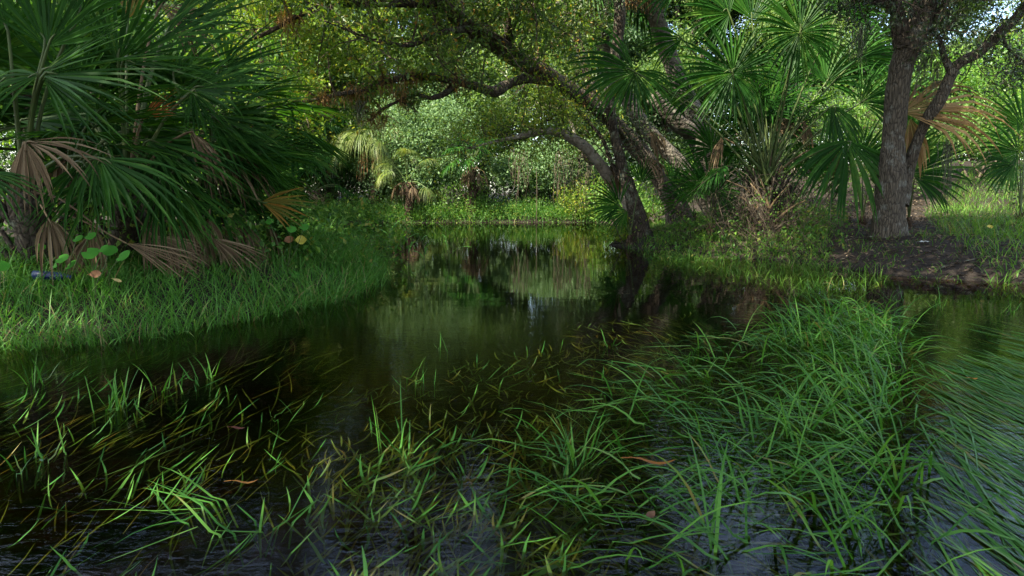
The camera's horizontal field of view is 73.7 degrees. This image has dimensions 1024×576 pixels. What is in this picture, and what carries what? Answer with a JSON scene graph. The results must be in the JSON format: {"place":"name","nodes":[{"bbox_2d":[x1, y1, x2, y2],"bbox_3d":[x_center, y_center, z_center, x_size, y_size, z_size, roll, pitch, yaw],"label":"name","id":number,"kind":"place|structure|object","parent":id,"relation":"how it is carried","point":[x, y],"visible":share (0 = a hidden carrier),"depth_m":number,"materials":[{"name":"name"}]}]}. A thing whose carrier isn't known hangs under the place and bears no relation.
{"place":"outdoors","nodes":[
{"label":"outdoors","id":0,"kind":"place"},
{"bbox_2d":[0,341,661,575],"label":"grass tips","id":1,"kind":"object","parent":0,"point":[175,499],"depth_m":2.29,"materials":[{"name":"plant"}]},
{"bbox_2d":[0,0,1022,191],"label":"sky","id":2,"kind":"structure","parent":0,"point":[1006,9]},
{"bbox_2d":[0,160,1023,575],"bbox_3d":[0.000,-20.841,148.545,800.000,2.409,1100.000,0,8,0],"label":"ground","id":3,"kind":"structure","parent":0,"point":[400,322],"depth_m":3.84,"materials":[{"name":"plant"}]},
{"bbox_2d":[0,0,84,228],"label":"bush","id":4,"kind":"object","parent":3,"relation":"on","point":[12,156],"visible":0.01,"depth_m":9.27,"materials":[{"name":"green plant"}]},
{"bbox_2d":[0,0,111,226],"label":"saw palmetto","id":5,"kind":"object","parent":3,"relation":"on","point":[26,54],"visible":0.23,"depth_m":5.81,"materials":[{"name":"green plant"}]},
{"bbox_2d":[38,232,95,296],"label":"broadleaf vine","id":6,"kind":"object","parent":3,"relation":"on","point":[65,257],"visible":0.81,"depth_m":4.60,"materials":[{"name":"green plant"}]},
{"bbox_2d":[0,0,172,209],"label":"saw palmetto","id":7,"kind":"object","parent":3,"relation":"on","point":[119,11],"visible":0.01,"depth_m":7.41,"materials":[{"name":"green plant"}]},
{"bbox_2d":[0,0,197,243],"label":"saw palmetto","id":8,"kind":"object","parent":3,"relation":"on","point":[58,171],"visible":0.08,"depth_m":6.36,"materials":[{"name":"green plant"}]},
{"bbox_2d":[81,245,129,299],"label":"broadleaf vine","id":9,"kind":"object","parent":3,"relation":"on","point":[92,253],"visible":0.94,"depth_m":4.51,"materials":[{"name":"green plant"}]},
{"bbox_2d":[0,0,236,288],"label":"saw palmetto","id":10,"kind":"object","parent":3,"relation":"on","point":[24,194],"visible":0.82,"depth_m":4.53,"materials":[{"name":"green plant"}]},
{"bbox_2d":[0,0,302,285],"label":"saw palmetto","id":11,"kind":"object","parent":3,"relation":"on","point":[143,213],"visible":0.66,"depth_m":5.21,"materials":[{"name":"green plant"}]},
{"bbox_2d":[9,2,305,232],"bbox_3d":[-3.648,-1.747,7.118,2.680,2.760,2.373,0,8,0],"label":"saw palmetto","id":12,"kind":"object","parent":3,"relation":"on","point":[186,81],"visible":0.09,"depth_m":6.69,"materials":[{"name":"green plant"}]},
{"bbox_2d":[77,0,251,152],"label":"broadleaf tree","id":13,"kind":"object","parent":3,"relation":"on","point":[152,4],"visible":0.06,"depth_m":16.75,"materials":[{"name":"green plant"}]},
{"bbox_2d":[0,213,405,364],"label":"bank grass","id":14,"kind":"structure","parent":3,"relation":"on","point":[341,263],"depth_m":4.80,"materials":[{"name":"plant"}]},
{"bbox_2d":[31,270,70,280],"bbox_3d":[-3.122,-0.084,4.634,0.241,0.074,0.061,-1,8,-8],"label":"plastic bottle","id":15,"kind":"object","parent":14,"relation":"on","point":[46,276],"visible":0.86,"depth_m":4.61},
{"bbox_2d":[45,208,203,279],"bbox_3d":[-2.796,-0.308,4.781,1.354,0.534,0.246,1,8,9],"label":"fallen frond","id":16,"kind":"object","parent":14,"relation":"on","point":[150,259],"visible":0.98,"depth_m":4.75,"materials":[{"name":"brown plant"}]},
{"bbox_2d":[114,197,210,274],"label":"fallen frond","id":17,"kind":"object","parent":14,"relation":"on","point":[174,242],"visible":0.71,"depth_m":5.10,"materials":[{"name":"brown plant"}]},
{"bbox_2d":[207,233,266,273],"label":"fallen frond","id":18,"kind":"object","parent":14,"relation":"on","point":[224,248],"visible":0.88,"depth_m":5.49,"materials":[{"name":"brown plant"}]},
{"bbox_2d":[0,166,444,277],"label":"undergrowth","id":19,"kind":"object","parent":3,"relation":"on","point":[311,222],"visible":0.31,"depth_m":6.66,"materials":[{"name":"plant"}]},
{"bbox_2d":[100,0,359,219],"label":"bush","id":20,"kind":"object","parent":3,"relation":"on","point":[275,56],"visible":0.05,"depth_m":10.23,"materials":[{"name":"green plant"}]},
{"bbox_2d":[142,2,337,269],"bbox_3d":[-2.553,-1.300,6.554,1.780,2.881,2.227,0,8,0],"label":"saw palmetto","id":21,"kind":"object","parent":3,"relation":"on","point":[271,203],"visible":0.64,"depth_m":6.06,"materials":[{"name":"green plant"}]},
{"bbox_2d":[128,1,360,235],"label":"saw palmetto","id":22,"kind":"object","parent":3,"relation":"on","point":[319,142],"visible":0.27,"depth_m":7.46,"materials":[{"name":"green plant"}]},
{"bbox_2d":[227,218,308,276],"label":"broadleaf vine","id":23,"kind":"object","parent":3,"relation":"on","point":[304,227],"visible":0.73,"depth_m":5.89,"materials":[{"name":"green plant"}]},
{"bbox_2d":[159,0,380,201],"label":"broadleaf tree","id":24,"kind":"object","parent":3,"relation":"on","point":[326,82],"visible":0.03,"depth_m":24.90,"materials":[{"name":"green plant"}]},
{"bbox_2d":[214,0,369,195],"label":"broadleaf tree","id":25,"kind":"object","parent":3,"relation":"on","point":[261,61],"visible":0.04,"depth_m":22.26,"materials":[{"name":"green plant"}]},
{"bbox_2d":[279,149,357,209],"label":"cabbage palm","id":26,"kind":"object","parent":3,"relation":"on","point":[338,185],"visible":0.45,"depth_m":20.31,"materials":[{"name":"green plant"}]},
{"bbox_2d":[287,112,365,205],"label":"cabbage palm","id":27,"kind":"object","parent":3,"relation":"on","point":[334,128],"visible":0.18,"depth_m":21.13,"materials":[{"name":"green plant"}]},
{"bbox_2d":[316,161,370,204],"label":"dark shrub","id":28,"kind":"object","parent":3,"relation":"on","point":[345,181],"visible":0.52,"depth_m":21.15,"materials":[{"name":"green plant"}]},
{"bbox_2d":[281,0,444,197],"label":"broadleaf tree","id":29,"kind":"object","parent":3,"relation":"on","point":[306,4],"depth_m":28.24,"materials":[{"name":"green plant"}]},
{"bbox_2d":[327,126,410,208],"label":"cabbage palm","id":30,"kind":"object","parent":3,"relation":"on","point":[362,139],"visible":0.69,"depth_m":19.98,"materials":[{"name":"green plant"}]},
{"bbox_2d":[303,7,458,204],"bbox_3d":[-4.194,-6.831,25.933,7.976,7.775,8.279,6,10,37],"label":"broadleaf tree","id":31,"kind":"object","parent":3,"relation":"on","point":[353,63],"visible":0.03,"depth_m":23.91,"materials":[{"name":"green plant"}]},
{"bbox_2d":[374,148,444,221],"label":"cabbage palm","id":32,"kind":"object","parent":3,"relation":"on","point":[409,201],"visible":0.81,"depth_m":19.97,"materials":[{"name":"green plant"}]},
{"bbox_2d":[335,82,486,208],"bbox_3d":[-3.015,-4.348,21.314,4.359,4.035,4.204,4,9,29],"label":"domed shrub","id":33,"kind":"object","parent":3,"relation":"on","point":[416,132],"visible":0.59,"depth_m":20.57,"materials":[{"name":"green plant"}]},
{"bbox_2d":[155,0,692,224],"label":"leaning oak","id":34,"kind":"object","parent":3,"relation":"on","point":[560,22],"visible":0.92,"depth_m":9.31,"materials":[{"name":"green plant"}]},
{"bbox_2d":[267,3,315,45],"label":"air plant","id":35,"kind":"object","parent":34,"relation":"attached to","point":[281,20],"visible":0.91,"depth_m":8.59,"materials":[{"name":"green plant"}]},
{"bbox_2d":[304,84,344,120],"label":"air plant","id":36,"kind":"object","parent":34,"relation":"attached to","point":[328,99],"visible":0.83,"depth_m":9.24,"materials":[{"name":"brown plant"}]},
{"bbox_2d":[336,77,374,107],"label":"air plant","id":37,"kind":"object","parent":34,"relation":"attached to","point":[355,95],"visible":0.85,"depth_m":9.45,"materials":[{"name":"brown plant"}]},
{"bbox_2d":[352,100,366,136],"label":"hanging moss","id":38,"kind":"object","parent":34,"relation":"hanging from","point":[359,111],"visible":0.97,"depth_m":9.34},
{"bbox_2d":[347,95,404,139],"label":"air plant","id":39,"kind":"object","parent":34,"relation":"attached to","point":[373,120],"visible":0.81,"depth_m":9.73,"materials":[{"name":"green plant"}]},
{"bbox_2d":[367,62,403,100],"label":"air plant","id":40,"kind":"object","parent":34,"relation":"attached to","point":[388,88],"visible":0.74,"depth_m":9.67,"materials":[{"name":"green plant"}]},
{"bbox_2d":[386,82,424,114],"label":"air plant","id":41,"kind":"object","parent":34,"relation":"attached to","point":[401,104],"visible":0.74,"depth_m":9.86,"materials":[{"name":"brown plant"}]},
{"bbox_2d":[393,59,432,92],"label":"air plant","id":42,"kind":"object","parent":34,"relation":"attached to","point":[410,82],"visible":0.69,"depth_m":9.84,"materials":[{"name":"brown plant"}]},
{"bbox_2d":[356,0,522,184],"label":"broadleaf tree","id":43,"kind":"object","parent":3,"relation":"on","point":[410,29],"visible":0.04,"depth_m":27.65,"materials":[{"name":"green plant"}]},
{"bbox_2d":[441,184,460,214],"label":"shrub","id":44,"kind":"object","parent":3,"relation":"on","point":[450,195],"visible":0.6,"depth_m":20.58,"materials":[{"name":"green plant"}]},
{"bbox_2d":[254,183,663,223],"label":"bank weeds","id":45,"kind":"object","parent":3,"relation":"on","point":[497,211],"visible":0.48,"depth_m":20.36,"materials":[{"name":"green plant"}]},
{"bbox_2d":[422,173,501,213],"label":"leafy shrub","id":46,"kind":"object","parent":3,"relation":"on","point":[464,192],"visible":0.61,"depth_m":20.53,"materials":[{"name":"green plant"}]},
{"bbox_2d":[439,130,506,217],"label":"cabbage palm","id":47,"kind":"object","parent":3,"relation":"on","point":[470,175],"visible":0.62,"depth_m":20.33,"materials":[{"name":"green plant"}]},
{"bbox_2d":[378,0,581,201],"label":"broadleaf tree","id":48,"kind":"object","parent":3,"relation":"on","point":[497,71],"visible":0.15,"depth_m":24.96,"materials":[{"name":"green plant"}]},
{"bbox_2d":[0,2,1023,205],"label":"understorey","id":49,"kind":"object","parent":3,"relation":"on","point":[6,155],"visible":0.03,"depth_m":23.92,"materials":[{"name":"green plant"}]},
{"bbox_2d":[406,42,631,233],"bbox_3d":[0.444,-2.464,11.368,2.821,3.542,4.107,7,11,42],"label":"pale leaning tree","id":50,"kind":"object","parent":3,"relation":"on","point":[591,157],"visible":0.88,"depth_m":10.89,"materials":[{"name":"green plant"}]},
{"bbox_2d":[462,174,596,210],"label":"dark shrub","id":51,"kind":"object","parent":3,"relation":"on","point":[520,195],"visible":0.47,"depth_m":21.56,"materials":[{"name":"green plant"}]},
{"bbox_2d":[484,136,612,206],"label":"rounded shrub","id":52,"kind":"object","parent":3,"relation":"on","point":[506,173],"visible":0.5,"depth_m":20.82,"materials":[{"name":"green plant"}]},
{"bbox_2d":[509,148,531,195],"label":"hanging vine","id":53,"kind":"object","parent":52,"relation":"hanging from","point":[519,170],"visible":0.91,"depth_m":20.06,"materials":[{"name":"green plant"}]},
{"bbox_2d":[490,30,631,177],"bbox_3d":[2.264,-9.554,29.167,9.393,12.049,9.387,-2,8,-16],"label":"broadleaf tree","id":54,"kind":"object","parent":3,"relation":"on","point":[519,39],"visible":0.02,"depth_m":26.60,"materials":[{"name":"green plant"}]},
{"bbox_2d":[547,172,607,220],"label":"yellowish shrub","id":55,"kind":"object","parent":3,"relation":"on","point":[575,203],"visible":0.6,"depth_m":20.34,"materials":[{"name":"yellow plant"}]},
{"bbox_2d":[517,3,667,201],"bbox_3d":[2.523,-8.738,25.617,5.994,11.422,8.354,-6,10,-38],"label":"broadleaf tree","id":56,"kind":"object","parent":3,"relation":"on","point":[629,42],"visible":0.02,"depth_m":23.60,"materials":[{"name":"green plant"}]},
{"bbox_2d":[497,0,710,215],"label":"leaning palm","id":57,"kind":"object","parent":3,"relation":"on","point":[605,47],"visible":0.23,"depth_m":13.70,"materials":[{"name":"plant"}]},
{"bbox_2d":[540,0,678,238],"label":"slim dark tree","id":58,"kind":"object","parent":3,"relation":"on","point":[620,17],"visible":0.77,"depth_m":11.39,"materials":[{"name":"green plant"}]},
{"bbox_2d":[650,131,666,164],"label":"hanging dead frond","id":59,"kind":"object","parent":58,"relation":"hanging from","point":[654,141],"visible":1,"depth_m":10.94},
{"bbox_2d":[583,156,661,245],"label":"young palm","id":60,"kind":"object","parent":3,"relation":"on","point":[607,207],"visible":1,"depth_m":10.89,"materials":[{"name":"green plant"}]},
{"bbox_2d":[647,159,668,182],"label":"hanging dead frond","id":61,"kind":"object","parent":60,"relation":"hanging from","point":[653,163],"visible":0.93,"depth_m":10.88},
{"bbox_2d":[594,206,658,244],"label":"fern","id":62,"kind":"object","parent":3,"relation":"on","point":[622,237],"visible":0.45,"depth_m":11.56,"materials":[{"name":"green plant"}]},
{"bbox_2d":[563,0,754,201],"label":"broadleaf tree","id":63,"kind":"object","parent":3,"relation":"on","point":[650,65],"visible":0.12,"depth_m":23.66,"materials":[{"name":"green plant"}]},
{"bbox_2d":[573,144,755,223],"bbox_3d":[3.415,-2.443,15.213,4.369,2.083,2.502,0,8,0],"label":"bush","id":64,"kind":"object","parent":3,"relation":"on","point":[637,183],"visible":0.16,"depth_m":15.14,"materials":[{"name":"green plant"}]},
{"bbox_2d":[607,0,756,215],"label":"leaning palm","id":65,"kind":"object","parent":3,"relation":"on","point":[652,21],"visible":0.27,"depth_m":12.62,"materials":[{"name":"plant"}]},
{"bbox_2d":[648,158,725,220],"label":"young palm","id":66,"kind":"object","parent":3,"relation":"on","point":[675,194],"visible":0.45,"depth_m":12.49,"materials":[{"name":"green plant"}]},
{"bbox_2d":[647,91,733,222],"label":"broken palm trunk","id":67,"kind":"object","parent":3,"relation":"on","point":[678,127],"visible":0.44,"depth_m":11.28,"materials":[{"name":"brown plant"}]},
{"bbox_2d":[621,0,762,135],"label":"broadleaf tree","id":68,"kind":"object","parent":3,"relation":"on","point":[682,12],"visible":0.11,"depth_m":26.89,"materials":[{"name":"green plant"}]},
{"bbox_2d":[645,4,747,144],"bbox_3d":[7.801,-9.318,29.731,7.754,9.954,7.759,-2,8,-11],"label":"broadleaf tree","id":69,"kind":"object","parent":3,"relation":"on","point":[701,43],"visible":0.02,"depth_m":28.85,"materials":[{"name":"green plant"}]},
{"bbox_2d":[661,105,748,235],"bbox_3d":[2.937,-1.788,10.314,1.437,2.049,0.490,0,8,0],"label":"young palm","id":70,"kind":"object","parent":3,"relation":"on","point":[708,140],"visible":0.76,"depth_m":10.40,"materials":[{"name":"green plant"}]},
{"bbox_2d":[557,0,920,234],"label":"fan palm","id":71,"kind":"object","parent":3,"relation":"on","point":[755,104],"visible":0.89,"depth_m":9.40,"materials":[{"name":"green plant"}]},
{"bbox_2d":[644,197,854,285],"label":"bank weeds","id":72,"kind":"object","parent":3,"relation":"on","point":[809,228],"visible":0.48,"depth_m":9.59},
{"bbox_2d":[622,160,913,253],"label":"dead twigs","id":73,"kind":"object","parent":3,"relation":"on","point":[781,224],"visible":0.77,"depth_m":9.82,"materials":[{"name":"brown plant"}]},
{"bbox_2d":[670,80,871,215],"bbox_3d":[4.485,-2.364,11.744,3.537,2.587,2.004,0,8,0],"label":"bush","id":74,"kind":"object","parent":3,"relation":"on","point":[780,134],"visible":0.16,"depth_m":11.69,"materials":[{"name":"green plant"}]},
{"bbox_2d":[667,81,880,209],"bbox_3d":[5.352,-2.774,13.597,4.434,2.818,2.521,0,8,0],"label":"bush","id":75,"kind":"object","parent":3,"relation":"on","point":[859,115],"visible":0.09,"depth_m":13.54,"materials":[{"name":"green plant"}]},
{"bbox_2d":[728,0,902,169],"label":"broadleaf tree","id":76,"kind":"object","parent":3,"relation":"on","point":[748,30],"visible":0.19,"depth_m":22.34,"materials":[{"name":"green plant"}]},
{"bbox_2d":[621,160,1023,340],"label":"bank grass","id":77,"kind":"structure","parent":3,"relation":"on","point":[978,226],"depth_m":8.77,"materials":[{"name":"plant"}]},
{"bbox_2d":[626,197,1023,355],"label":"weeds","id":78,"kind":"object","parent":3,"relation":"on","point":[842,319],"visible":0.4,"depth_m":7.80,"materials":[{"name":"green plant"}]},
{"bbox_2d":[805,112,913,225],"bbox_3d":[5.214,-1.833,10.381,1.784,1.834,0.604,0,8,0],"label":"young palm","id":79,"kind":"object","parent":3,"relation":"on","point":[876,146],"visible":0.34,"depth_m":10.51,"materials":[{"name":"green plant"}]},
{"bbox_2d":[786,0,1023,238],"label":"thick oak","id":80,"kind":"object","parent":3,"relation":"on","point":[908,36],"visible":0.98,"depth_m":8.69,"materials":[{"name":"brown plant"}]},
{"bbox_2d":[848,23,867,65],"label":"hanging moss","id":81,"kind":"object","parent":80,"relation":"hanging from","point":[861,32],"visible":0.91,"depth_m":8.27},
{"bbox_2d":[905,119,929,178],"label":"hanging dead frond","id":82,"kind":"object","parent":80,"relation":"hanging from","point":[908,140],"visible":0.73,"depth_m":9.14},
{"bbox_2d":[910,52,932,101],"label":"hanging moss","id":83,"kind":"object","parent":80,"relation":"hanging from","point":[918,69],"visible":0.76,"depth_m":9.09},
{"bbox_2d":[922,58,945,106],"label":"hanging moss","id":84,"kind":"object","parent":80,"relation":"hanging from","point":[937,75],"visible":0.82,"depth_m":8.91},
{"bbox_2d":[908,80,1017,164],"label":"hanging dead frond","id":85,"kind":"object","parent":80,"relation":"hanging from","point":[953,107],"visible":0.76,"depth_m":8.89,"materials":[{"name":"plant"}]},
{"bbox_2d":[805,64,1011,201],"bbox_3d":[8.335,-3.331,14.652,4.766,3.088,3.190,0,8,0],"label":"bush","id":86,"kind":"object","parent":3,"relation":"on","point":[865,122],"visible":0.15,"depth_m":14.53,"materials":[{"name":"green plant"}]},
{"bbox_2d":[843,0,993,112],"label":"broadleaf tree","id":87,"kind":"object","parent":3,"relation":"on","point":[970,23],"depth_m":26.89,"materials":[{"name":"green plant"}]},
{"bbox_2d":[834,0,1013,143],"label":"broadleaf tree","id":88,"kind":"object","parent":3,"relation":"on","point":[957,39],"visible":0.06,"depth_m":23.98,"materials":[{"name":"green plant"}]},
{"bbox_2d":[873,58,983,228],"bbox_3d":[6.027,-2.136,9.964,0.940,2.563,1.323,-6,10,-36],"label":"young palm","id":89,"kind":"object","parent":3,"relation":"on","point":[931,192],"visible":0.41,"depth_m":9.74,"materials":[{"name":"green plant"}]},
{"bbox_2d":[851,74,1022,160],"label":"bush","id":90,"kind":"object","parent":3,"relation":"on","point":[979,135],"visible":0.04,"depth_m":20.91,"materials":[{"name":"green plant"}]},
{"bbox_2d":[863,12,1023,178],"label":"bush","id":91,"kind":"object","parent":3,"relation":"on","point":[967,81],"visible":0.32,"depth_m":15.84,"materials":[{"name":"green plant"}]},
{"bbox_2d":[962,0,1023,153],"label":"broadleaf tree","id":92,"kind":"object","parent":3,"relation":"on","point":[1000,24],"visible":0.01,"depth_m":26.43,"materials":[{"name":"green plant"}]},
{"bbox_2d":[970,71,1023,220],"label":"young palm","id":93,"kind":"object","parent":3,"relation":"on","point":[1009,167],"visible":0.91,"depth_m":10.19,"materials":[{"name":"green plant"}]},
{"bbox_2d":[977,154,1023,207],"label":"bush","id":94,"kind":"object","parent":3,"relation":"on","point":[996,188],"visible":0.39,"depth_m":12.23,"materials":[{"name":"green plant"}]},
{"bbox_2d":[308,222,1023,292],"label":"water","id":95,"kind":"structure","parent":0,"point":[529,246],"depth_m":9.94,"materials":[{"name":"liquid"}]},
{"bbox_2d":[0,454,27,495],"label":"grass tuft","id":96,"kind":"object","parent":95,"relation":"on","point":[15,473],"visible":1,"depth_m":2.20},
{"bbox_2d":[7,356,59,399],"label":"grass tuft","id":97,"kind":"object","parent":95,"relation":"on","point":[34,385],"visible":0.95,"depth_m":3.20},
{"bbox_2d":[24,416,68,480],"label":"grass tuft","id":98,"kind":"object","parent":95,"relation":"on","point":[37,449],"visible":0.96,"depth_m":2.32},
{"bbox_2d":[85,365,142,427],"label":"grass tuft","id":99,"kind":"object","parent":95,"relation":"on","point":[117,408],"visible":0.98,"depth_m":2.85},
{"bbox_2d":[133,364,183,402],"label":"grass tuft","id":100,"kind":"object","parent":95,"relation":"on","point":[165,387],"visible":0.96,"depth_m":3.13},
{"bbox_2d":[88,467,237,564],"bbox_3d":[-1.046,0.626,1.878,0.423,0.159,0.385,4,9,27],"label":"grass tuft","id":101,"kind":"object","parent":95,"relation":"on","point":[196,501],"visible":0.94,"depth_m":1.97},
{"bbox_2d":[180,353,220,396],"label":"grass tuft","id":102,"kind":"object","parent":95,"relation":"on","point":[207,378],"visible":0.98,"depth_m":3.31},
{"bbox_2d":[172,464,321,565],"bbox_3d":[-0.720,0.614,1.880,0.411,0.182,0.249,-3,9,-22],"label":"grass tuft","id":103,"kind":"object","parent":95,"relation":"on","point":[222,526],"visible":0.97,"depth_m":1.84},
{"bbox_2d":[365,384,438,464],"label":"grass tuft","id":104,"kind":"object","parent":95,"relation":"on","point":[402,443],"visible":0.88,"depth_m":2.41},
{"bbox_2d":[0,312,1023,575],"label":"floating grass","id":105,"kind":"structure","parent":95,"relation":"on","point":[978,476],"depth_m":2.21,"materials":[{"name":"plant"}]},
{"bbox_2d":[543,406,618,482],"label":"grass tuft","id":106,"kind":"object","parent":95,"relation":"on","point":[580,454],"visible":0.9,"depth_m":2.31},
{"bbox_2d":[458,283,1023,575],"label":"water grass","id":107,"kind":"structure","parent":95,"relation":"in","point":[872,346],"depth_m":2.38,"materials":[{"name":"plant"}]},
{"bbox_2d":[766,295,823,355],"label":"grass tuft","id":108,"kind":"object","parent":95,"relation":"on","point":[794,337],"visible":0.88,"depth_m":4.06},
{"bbox_2d":[933,138,957,213],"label":"hanging moss","id":109,"kind":"object","parent":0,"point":[946,151],"visible":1,"depth_m":8.84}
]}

